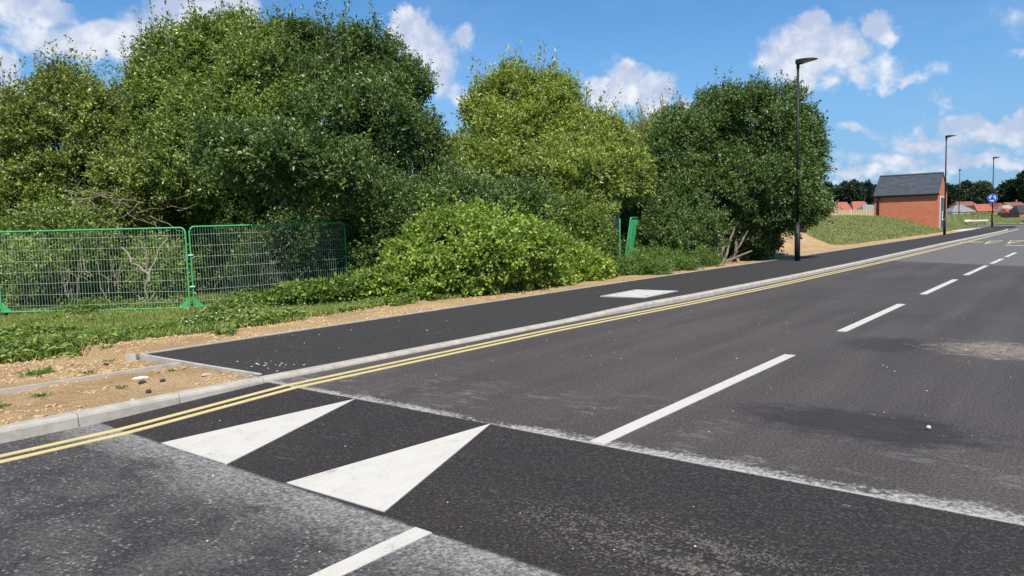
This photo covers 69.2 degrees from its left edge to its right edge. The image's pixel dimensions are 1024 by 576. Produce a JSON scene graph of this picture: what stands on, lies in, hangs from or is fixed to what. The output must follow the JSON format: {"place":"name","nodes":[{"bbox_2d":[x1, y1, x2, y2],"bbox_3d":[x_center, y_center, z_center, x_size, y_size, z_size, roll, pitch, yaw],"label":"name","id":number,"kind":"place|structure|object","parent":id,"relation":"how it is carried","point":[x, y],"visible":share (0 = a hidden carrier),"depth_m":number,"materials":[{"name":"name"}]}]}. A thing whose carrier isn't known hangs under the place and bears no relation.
{"place":"outdoors","nodes":[
{"label":"outdoors","id":0,"kind":"place"},
{"bbox_2d":[0,228,1023,575],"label":"road","id":1,"kind":"structure","parent":0,"point":[810,458],"depth_m":5.24,"materials":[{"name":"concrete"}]},
{"bbox_2d":[161,399,354,463],"bbox_3d":[-1.936,1.169,6.358,0.970,0.079,1.690,2,6,39],"label":"triangle marking","id":2,"kind":"object","parent":1,"relation":"on","point":[228,445],"visible":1,"depth_m":6.07,"materials":[{"name":"white paint"}]},
{"bbox_2d":[309,527,431,575],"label":"dash","id":3,"kind":"object","parent":1,"relation":"on","point":[368,556],"visible":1,"depth_m":3.84,"materials":[{"name":"white paint"}]},
{"bbox_2d":[286,424,489,511],"bbox_3d":[-0.616,1.216,5.328,0.940,0.080,1.690,2,6,39],"label":"triangle marking","id":4,"kind":"object","parent":1,"relation":"on","point":[384,482],"visible":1,"depth_m":5.03,"materials":[{"name":"white paint"}]},
{"bbox_2d":[0,229,1016,457],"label":"yellow line","id":5,"kind":"object","parent":1,"relation":"on","point":[134,425],"visible":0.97,"depth_m":8.05,"materials":[{"name":"paint"}]},
{"bbox_2d":[0,229,1018,462],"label":"yellow line","id":6,"kind":"object","parent":1,"relation":"on","point":[145,427],"visible":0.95,"depth_m":7.85,"materials":[{"name":"paint"}]},
{"bbox_2d":[55,304,1005,551],"bbox_3d":[2.708,0.883,8.207,7.909,0.083,11.998,2,6,39],"label":"road grit","id":7,"kind":"object","parent":1,"relation":"on","point":[572,439],"visible":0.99,"depth_m":6.59,"materials":[{"name":"stone"}]},
{"bbox_2d":[590,354,795,443],"bbox_3d":[1.951,0.963,7.100,0.130,0.009,4.250,2,6,39],"label":"dash","id":8,"kind":"object","parent":1,"relation":"on","point":[608,437],"visible":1,"depth_m":6.53,"materials":[{"name":"white paint"}]},
{"bbox_2d":[838,304,904,331],"bbox_3d":[5.849,0.452,11.952,0.130,0.009,3.900,2,6,39],"label":"dash","id":9,"kind":"object","parent":1,"relation":"on","point":[865,320],"visible":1,"depth_m":11.65,"materials":[{"name":"white paint"}]},
{"bbox_2d":[921,279,958,294],"bbox_3d":[9.595,-0.039,16.613,0.130,0.009,4.100,2,6,39],"label":"dash","id":10,"kind":"object","parent":1,"relation":"on","point":[938,287],"visible":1,"depth_m":16.50,"materials":[{"name":"white paint"}]},
{"bbox_2d":[964,265,986,274],"bbox_3d":[13.208,-0.511,21.093,0.130,0.009,4.250,2,6,39],"label":"dash","id":11,"kind":"object","parent":1,"relation":"on","point":[976,270],"visible":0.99,"depth_m":20.87,"materials":[{"name":"white paint"}]},
{"bbox_2d":[985,240,1023,243],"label":"yellow road lettering","id":12,"kind":"object","parent":1,"relation":"on","point":[1007,243],"visible":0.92,"depth_m":40.74,"materials":[{"name":"paint"}]},
{"bbox_2d":[0,214,1023,424],"bbox_3d":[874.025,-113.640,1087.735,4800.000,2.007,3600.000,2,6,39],"label":"ground","id":13,"kind":"structure","parent":0,"point":[69,396],"depth_m":10.58,"materials":[{"name":"soil"}]},
{"bbox_2d":[0,66,19,283],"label":"dark tree","id":14,"kind":"object","parent":13,"relation":"on","point":[1,94],"visible":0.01,"depth_m":26.08,"materials":[{"name":"green plant"}]},
{"bbox_2d":[1,240,68,303],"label":"dead bramble","id":15,"kind":"object","parent":13,"relation":"on","point":[26,282],"visible":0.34,"depth_m":19.16,"materials":[{"name":"brown plant"}]},
{"bbox_2d":[16,364,54,376],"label":"soil weed","id":16,"kind":"object","parent":13,"relation":"on","point":[48,369],"visible":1,"depth_m":9.11,"materials":[{"name":"green plant"}]},
{"bbox_2d":[27,389,55,397],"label":"soil weed","id":17,"kind":"object","parent":13,"relation":"on","point":[42,394],"visible":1,"depth_m":7.43,"materials":[{"name":"green plant"}]},
{"bbox_2d":[79,369,97,374],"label":"soil weed","id":18,"kind":"object","parent":13,"relation":"on","point":[88,371],"visible":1,"depth_m":8.76,"materials":[{"name":"green plant"}]},
{"bbox_2d":[34,242,143,302],"bbox_3d":[-11.347,-0.435,19.963,3.952,1.990,2.702,-1,5,4],"label":"dead bramble","id":19,"kind":"object","parent":13,"relation":"on","point":[77,279],"visible":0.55,"depth_m":19.32,"materials":[{"name":"brown plant"}]},
{"bbox_2d":[0,32,181,293],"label":"olive tree","id":20,"kind":"object","parent":13,"relation":"on","point":[66,106],"visible":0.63,"depth_m":21.25,"materials":[{"name":"green plant"}]},
{"bbox_2d":[0,362,181,393],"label":"path edging","id":21,"kind":"object","parent":13,"relation":"on","point":[12,390],"visible":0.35,"depth_m":8.29,"materials":[{"name":"concrete"}]},
{"bbox_2d":[0,227,190,312],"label":"fence panel","id":22,"kind":"object","parent":13,"relation":"on","point":[6,309],"visible":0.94,"depth_m":16.99,"materials":[{"name":"green metal"}]},
{"bbox_2d":[0,181,205,310],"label":"undergrowth","id":23,"kind":"object","parent":13,"relation":"on","point":[46,219],"visible":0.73,"depth_m":19.84,"materials":[{"name":"green plant"}]},
{"bbox_2d":[17,181,195,242],"bbox_3d":[-10.524,-2.063,20.213,4.701,1.683,2.285,-1,5,2],"label":"dead bramble","id":24,"kind":"object","parent":23,"relation":"on","point":[89,198],"visible":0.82,"depth_m":19.80,"materials":[{"name":"brown plant"}]},
{"bbox_2d":[99,343,112,348],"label":"soil weed","id":25,"kind":"object","parent":13,"relation":"on","point":[110,346],"visible":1,"depth_m":10.67,"materials":[{"name":"green plant"}]},
{"bbox_2d":[114,384,128,388],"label":"soil weed","id":26,"kind":"object","parent":13,"relation":"on","point":[118,386],"visible":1,"depth_m":7.67,"materials":[{"name":"green plant"}]},
{"bbox_2d":[125,354,138,360],"bbox_3d":[-5.030,0.953,9.831,0.153,0.160,0.060,-1,5,7],"label":"path edging","id":27,"kind":"object","parent":13,"relation":"on","point":[131,357],"visible":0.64,"depth_m":9.80,"materials":[{"name":"concrete"}]},
{"bbox_2d":[132,376,148,378],"bbox_3d":[-4.095,0.994,8.182,0.176,0.043,0.075,-5,6,-36],"label":"flat stone","id":28,"kind":"object","parent":13,"relation":"on","point":[142,377],"visible":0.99,"depth_m":8.17,"materials":[{"name":"white stone"}]},
{"bbox_2d":[121,238,167,302],"bbox_3d":[-9.328,-0.396,18.728,1.200,1.692,0.491,-2,5,-1],"label":"bare sapling","id":29,"kind":"object","parent":13,"relation":"on","point":[146,271],"visible":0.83,"depth_m":18.59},
{"bbox_2d":[166,366,185,372],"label":"soil weed","id":30,"kind":"object","parent":13,"relation":"on","point":[172,370],"visible":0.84,"depth_m":8.66,"materials":[{"name":"green plant"}]},
{"bbox_2d":[4,298,349,349],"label":"clover flowers","id":31,"kind":"object","parent":13,"relation":"on","point":[162,310],"visible":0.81,"depth_m":15.11,"materials":[{"name":"white plant"}]},
{"bbox_2d":[140,354,261,377],"bbox_3d":[-3.844,0.989,9.017,2.661,0.156,0.060,2,6,37],"label":"path edging","id":32,"kind":"object","parent":13,"relation":"on","point":[151,358],"visible":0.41,"depth_m":8.97,"materials":[{"name":"concrete"}]},
{"bbox_2d":[104,0,331,288],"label":"broad tree","id":33,"kind":"object","parent":13,"relation":"on","point":[207,62],"visible":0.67,"depth_m":22.23,"materials":[{"name":"green plant"}]},
{"bbox_2d":[207,327,237,334],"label":"soil weed","id":34,"kind":"object","parent":13,"relation":"on","point":[228,330],"visible":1,"depth_m":11.57,"materials":[{"name":"green plant"}]},
{"bbox_2d":[158,192,348,292],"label":"undergrowth","id":35,"kind":"object","parent":13,"relation":"on","point":[265,245],"visible":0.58,"depth_m":21.83,"materials":[{"name":"green plant"}]},
{"bbox_2d":[188,222,346,306],"bbox_3d":[-5.840,-0.612,18.230,3.914,1.929,0.038,-6,6,-39],"label":"fence panel","id":36,"kind":"object","parent":13,"relation":"on","point":[196,302],"visible":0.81,"depth_m":17.89,"materials":[{"name":"green metal"}]},
{"bbox_2d":[213,235,322,291],"bbox_3d":[-6.413,-0.538,20.102,3.557,1.937,2.894,-1,5,11],"label":"dead bramble","id":37,"kind":"object","parent":13,"relation":"on","point":[264,270],"visible":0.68,"depth_m":19.59,"materials":[{"name":"brown plant"}]},
{"bbox_2d":[0,283,536,361],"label":"weeds","id":38,"kind":"object","parent":13,"relation":"on","point":[247,299],"visible":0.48,"depth_m":13.50,"materials":[{"name":"green plant"}]},
{"bbox_2d":[0,291,544,423],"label":"soil crumbs","id":39,"kind":"object","parent":13,"relation":"on","point":[319,318],"visible":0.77,"depth_m":10.37,"materials":[{"name":"brown soil"}]},
{"bbox_2d":[171,0,464,280],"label":"dense tree","id":40,"kind":"object","parent":13,"relation":"on","point":[376,95],"visible":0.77,"depth_m":21.15,"materials":[{"name":"green plant"}]},
{"bbox_2d":[5,275,633,416],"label":"pebbles","id":41,"kind":"object","parent":13,"relation":"on","point":[288,330],"visible":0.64,"depth_m":10.82,"materials":[{"name":"stone"}]},
{"bbox_2d":[261,266,383,307],"bbox_3d":[-4.011,0.129,17.203,3.462,1.239,2.112,-3,5,-19],"label":"bramble","id":42,"kind":"object","parent":13,"relation":"on","point":[342,288],"visible":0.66,"depth_m":16.54,"materials":[{"name":"green plant"}]},
{"bbox_2d":[304,198,405,281],"bbox_3d":[-3.932,-0.952,20.759,4.390,3.276,3.370,2,6,39],"label":"shrub","id":43,"kind":"object","parent":13,"relation":"on","point":[355,244],"visible":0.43,"depth_m":19.75,"materials":[{"name":"green plant"}]},
{"bbox_2d":[0,256,762,363],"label":"grass","id":44,"kind":"structure","parent":13,"relation":"on","point":[127,319],"depth_m":14.70,"materials":[{"name":"green plant"}]},
{"bbox_2d":[347,130,570,268],"bbox_3d":[-1.472,-2.075,20.679,6.159,4.559,3.728,-4,5,-27],"label":"shrub","id":45,"kind":"object","parent":13,"relation":"on","point":[394,205],"visible":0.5,"depth_m":19.59,"materials":[{"name":"green plant"}]},
{"bbox_2d":[357,179,618,299],"bbox_3d":[-0.431,-1.098,19.299,4.570,3.459,8.433,2,6,39],"label":"bramble mound","id":46,"kind":"object","parent":13,"relation":"on","point":[474,249],"visible":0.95,"depth_m":17.40,"materials":[{"name":"green plant"}]},
{"bbox_2d":[0,229,1007,443],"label":"kerb","id":47,"kind":"structure","parent":13,"relation":"on","point":[15,431],"depth_m":7.99,"materials":[{"name":"concrete"}]},
{"bbox_2d":[425,38,637,215],"bbox_3d":[0.632,-4.425,24.687,6.417,8.383,6.223,2,6,39],"label":"willow tree","id":48,"kind":"object","parent":13,"relation":"on","point":[508,112],"visible":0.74,"depth_m":24.25,"materials":[{"name":"green plant"}]},
{"bbox_2d":[140,229,973,353],"bbox_3d":[21.095,-2.467,42.321,0.269,0.158,83.501,2,6,38],"label":"path edging","id":49,"kind":"object","parent":13,"relation":"on","point":[452,307],"visible":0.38,"depth_m":13.80,"materials":[{"name":"concrete"}]},
{"bbox_2d":[544,184,623,261],"bbox_3d":[1.726,-1.417,22.885,3.394,3.471,3.083,2,6,39],"label":"shrub","id":50,"kind":"object","parent":13,"relation":"on","point":[591,220],"visible":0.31,"depth_m":22.20,"materials":[{"name":"green plant"}]},
{"bbox_2d":[524,72,660,237],"bbox_3d":[2.152,-3.950,25.253,4.940,7.324,6.595,2,6,39],"label":"willow tree","id":51,"kind":"object","parent":13,"relation":"on","point":[601,122],"visible":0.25,"depth_m":24.80,"materials":[{"name":"green plant"}]},
{"bbox_2d":[612,218,620,256],"bbox_3d":[3.484,-1.388,24.776,0.038,1.871,0.972,-2,6,-6],"label":"fence panel","id":52,"kind":"object","parent":13,"relation":"on","point":[617,223],"visible":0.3,"depth_m":24.52,"materials":[{"name":"green metal"}]},
{"bbox_2d":[625,217,641,257],"bbox_3d":[4.200,-1.503,25.775,0.072,1.929,3.481,9,8,15],"label":"fence panel","id":53,"kind":"object","parent":13,"relation":"on","point":[633,221],"visible":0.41,"depth_m":25.00,"materials":[{"name":"green metal"}]},
{"bbox_2d":[624,79,693,177],"bbox_3d":[6.271,-4.953,31.857,4.596,7.930,5.791,-1,5,11],"label":"feathery tree","id":54,"kind":"object","parent":13,"relation":"on","point":[641,126],"visible":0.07,"depth_m":31.45,"materials":[{"name":"green plant"}]},
{"bbox_2d":[611,237,726,275],"bbox_3d":[4.890,-0.831,24.356,3.061,1.853,6.556,2,6,39],"label":"fern patch","id":55,"kind":"object","parent":13,"relation":"on","point":[643,260],"visible":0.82,"depth_m":23.59,"materials":[{"name":"green plant"}]},
{"bbox_2d":[603,181,737,261],"bbox_3d":[5.340,-2.250,27.334,5.509,3.759,4.607,2,6,39],"label":"shrub","id":56,"kind":"object","parent":13,"relation":"on","point":[670,228],"visible":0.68,"depth_m":26.04,"materials":[{"name":"green plant"}]},
{"bbox_2d":[618,61,841,262],"bbox_3d":[8.603,-5.000,29.166,7.885,8.400,7.998,2,6,39],"label":"dark round tree","id":57,"kind":"object","parent":13,"relation":"on","point":[707,140],"visible":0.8,"depth_m":28.01,"materials":[{"name":"green plant"}]},
{"bbox_2d":[823,181,837,203],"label":"tree","id":58,"kind":"object","parent":13,"relation":"on","point":[829,184],"visible":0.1,"depth_m":326.79,"materials":[{"name":"green plant"}]},
{"bbox_2d":[834,202,851,209],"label":"house","id":59,"kind":"structure","parent":13,"relation":"on","point":[844,206],"depth_m":286.34,"materials":[{"name":"tile"}]},
{"bbox_2d":[832,179,867,204],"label":"tree","id":60,"kind":"object","parent":13,"relation":"on","point":[852,190],"visible":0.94,"depth_m":314.94,"materials":[{"name":"green plant"}]},
{"bbox_2d":[830,208,873,215],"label":"timber fence","id":61,"kind":"object","parent":13,"relation":"on","point":[854,212],"visible":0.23,"depth_m":150.03,"materials":[{"name":"beige wood"}]},
{"bbox_2d":[849,201,866,209],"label":"house","id":62,"kind":"structure","parent":13,"relation":"on","point":[855,205],"depth_m":287.07,"materials":[{"name":"tile"}]},
{"bbox_2d":[856,205,873,214],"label":"house","id":63,"kind":"structure","parent":13,"relation":"on","point":[867,207],"depth_m":272.08,"materials":[{"name":"grey tile"}]},
{"bbox_2d":[861,179,875,204],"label":"tree","id":64,"kind":"object","parent":13,"relation":"on","point":[869,186],"visible":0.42,"depth_m":335.54,"materials":[{"name":"green plant"}]},
{"bbox_2d":[804,215,950,244],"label":"meadow grass","id":65,"kind":"structure","parent":13,"relation":"on","point":[876,229],"depth_m":53.87,"materials":[{"name":"green plant"}]},
{"bbox_2d":[872,172,947,227],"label":"brick hut","id":66,"kind":"object","parent":13,"relation":"on","point":[918,198],"visible":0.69,"depth_m":71.44,"materials":[{"name":"orange brick"}]},
{"bbox_2d":[940,197,943,227],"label":"door","id":67,"kind":"structure","parent":66,"relation":"in","point":[942,199],"depth_m":71.17,"materials":[{"name":"grey metal"}]},
{"bbox_2d":[946,182,966,208],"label":"tree","id":68,"kind":"object","parent":13,"relation":"on","point":[953,193],"visible":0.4,"depth_m":325.30,"materials":[{"name":"green plant"}]},
{"bbox_2d":[958,169,960,213],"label":"street lamp","id":69,"kind":"object","parent":13,"relation":"on","point":[959,190],"visible":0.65,"depth_m":107.59,"materials":[{"name":"black metal"}]},
{"bbox_2d":[947,205,975,213],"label":"house","id":70,"kind":"structure","parent":13,"relation":"on","point":[955,208],"depth_m":270.98,"materials":[{"name":"grey tile"}]},
{"bbox_2d":[948,201,975,207],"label":"house","id":71,"kind":"structure","parent":13,"relation":"on","point":[968,204],"depth_m":301.84,"materials":[{"name":"tile"}]},
{"bbox_2d":[957,179,973,192],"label":"tree","id":72,"kind":"object","parent":13,"relation":"on","point":[966,184],"visible":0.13,"depth_m":329.91,"materials":[{"name":"green plant"}]},
{"bbox_2d":[964,220,987,221],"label":"kerb island","id":73,"kind":"structure","parent":13,"relation":"on","point":[974,220],"depth_m":106.09,"materials":[{"name":"white concrete"}]},
{"bbox_2d":[961,180,998,203],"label":"tree","id":74,"kind":"object","parent":13,"relation":"on","point":[979,192],"visible":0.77,"depth_m":321.58,"materials":[{"name":"green plant"}]},
{"bbox_2d":[970,204,995,212],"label":"house","id":75,"kind":"structure","parent":13,"relation":"on","point":[981,207],"depth_m":276.48,"materials":[{"name":"tile"}]},
{"bbox_2d":[957,211,1023,224],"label":"bank grass","id":76,"kind":"structure","parent":13,"relation":"on","point":[975,214],"depth_m":116.25,"materials":[{"name":"green plant"}]},
{"bbox_2d":[988,203,1001,208],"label":"house","id":77,"kind":"structure","parent":13,"relation":"on","point":[996,205],"depth_m":286.30,"materials":[{"name":"tile"}]},
{"bbox_2d":[996,208,1011,217],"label":"house","id":78,"kind":"structure","parent":13,"relation":"on","point":[1001,213],"depth_m":257.96,"materials":[{"name":"tile"}]},
{"bbox_2d":[995,205,1012,212],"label":"house","id":79,"kind":"structure","parent":13,"relation":"on","point":[1002,207],"depth_m":274.94,"materials":[{"name":"tile"}]},
{"bbox_2d":[993,178,1023,202],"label":"tree","id":80,"kind":"object","parent":13,"relation":"on","point":[1006,191],"visible":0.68,"depth_m":326.25,"materials":[{"name":"green plant"}]},
{"bbox_2d":[1002,200,1023,206],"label":"house","id":81,"kind":"structure","parent":13,"relation":"on","point":[1013,204],"depth_m":307.11,"materials":[{"name":"tile"}]},
{"bbox_2d":[1005,205,1023,217],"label":"house","id":82,"kind":"structure","parent":13,"relation":"on","point":[1017,211],"depth_m":252.23,"materials":[{"name":"tile"}]},
{"bbox_2d":[1013,170,1023,199],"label":"tree","id":83,"kind":"object","parent":13,"relation":"on","point":[1018,183],"visible":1,"depth_m":318.54,"materials":[{"name":"green plant"}]},
{"bbox_2d":[0,0,1023,201],"label":"sky","id":84,"kind":"structure","parent":0,"point":[893,78],"materials":[{"name":"blue"}]},
{"bbox_2d":[148,229,1005,375],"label":"path","id":85,"kind":"structure","parent":0,"point":[313,347],"depth_m":12.65,"materials":[{"name":"black asphalt"}]},
{"bbox_2d":[600,289,676,297],"bbox_3d":[2.763,0.128,16.006,1.040,0.030,1.620,2,6,37],"label":"road marking","id":86,"kind":"object","parent":85,"relation":"on","point":[636,293],"visible":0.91,"depth_m":15.92,"materials":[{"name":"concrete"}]},
{"bbox_2d":[794,57,817,260],"bbox_3d":[10.538,-4.545,26.643,0.758,7.371,0.340,2,6,39],"label":"street lamp","id":87,"kind":"object","parent":85,"relation":"on","point":[799,62],"visible":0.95,"depth_m":26.79,"materials":[{"name":"black metal"}]},
{"bbox_2d":[943,134,956,234],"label":"street lamp","id":88,"kind":"object","parent":85,"relation":"on","point":[944,216],"visible":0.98,"depth_m":56.23,"materials":[{"name":"black metal"}]},
{"bbox_2d":[972,225,1023,228],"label":"side road","id":89,"kind":"structure","parent":0,"point":[1019,226],"depth_m":90.69,"materials":[{"name":"grey asphalt"}]},
{"bbox_2d":[981,226,1015,227],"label":"path","id":90,"kind":"structure","parent":0,"point":[999,227],"depth_m":80.47,"materials":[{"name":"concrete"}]},
{"bbox_2d":[991,156,999,226],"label":"street lamp","id":91,"kind":"object","parent":90,"relation":"on","point":[992,192],"visible":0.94,"depth_m":81.27,"materials":[{"name":"black metal"}]},
{"bbox_2d":[987,194,997,202],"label":"round blue sign","id":92,"kind":"object","parent":91,"relation":"attached to","point":[992,198],"visible":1,"depth_m":81.22,"materials":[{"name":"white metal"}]}
]}

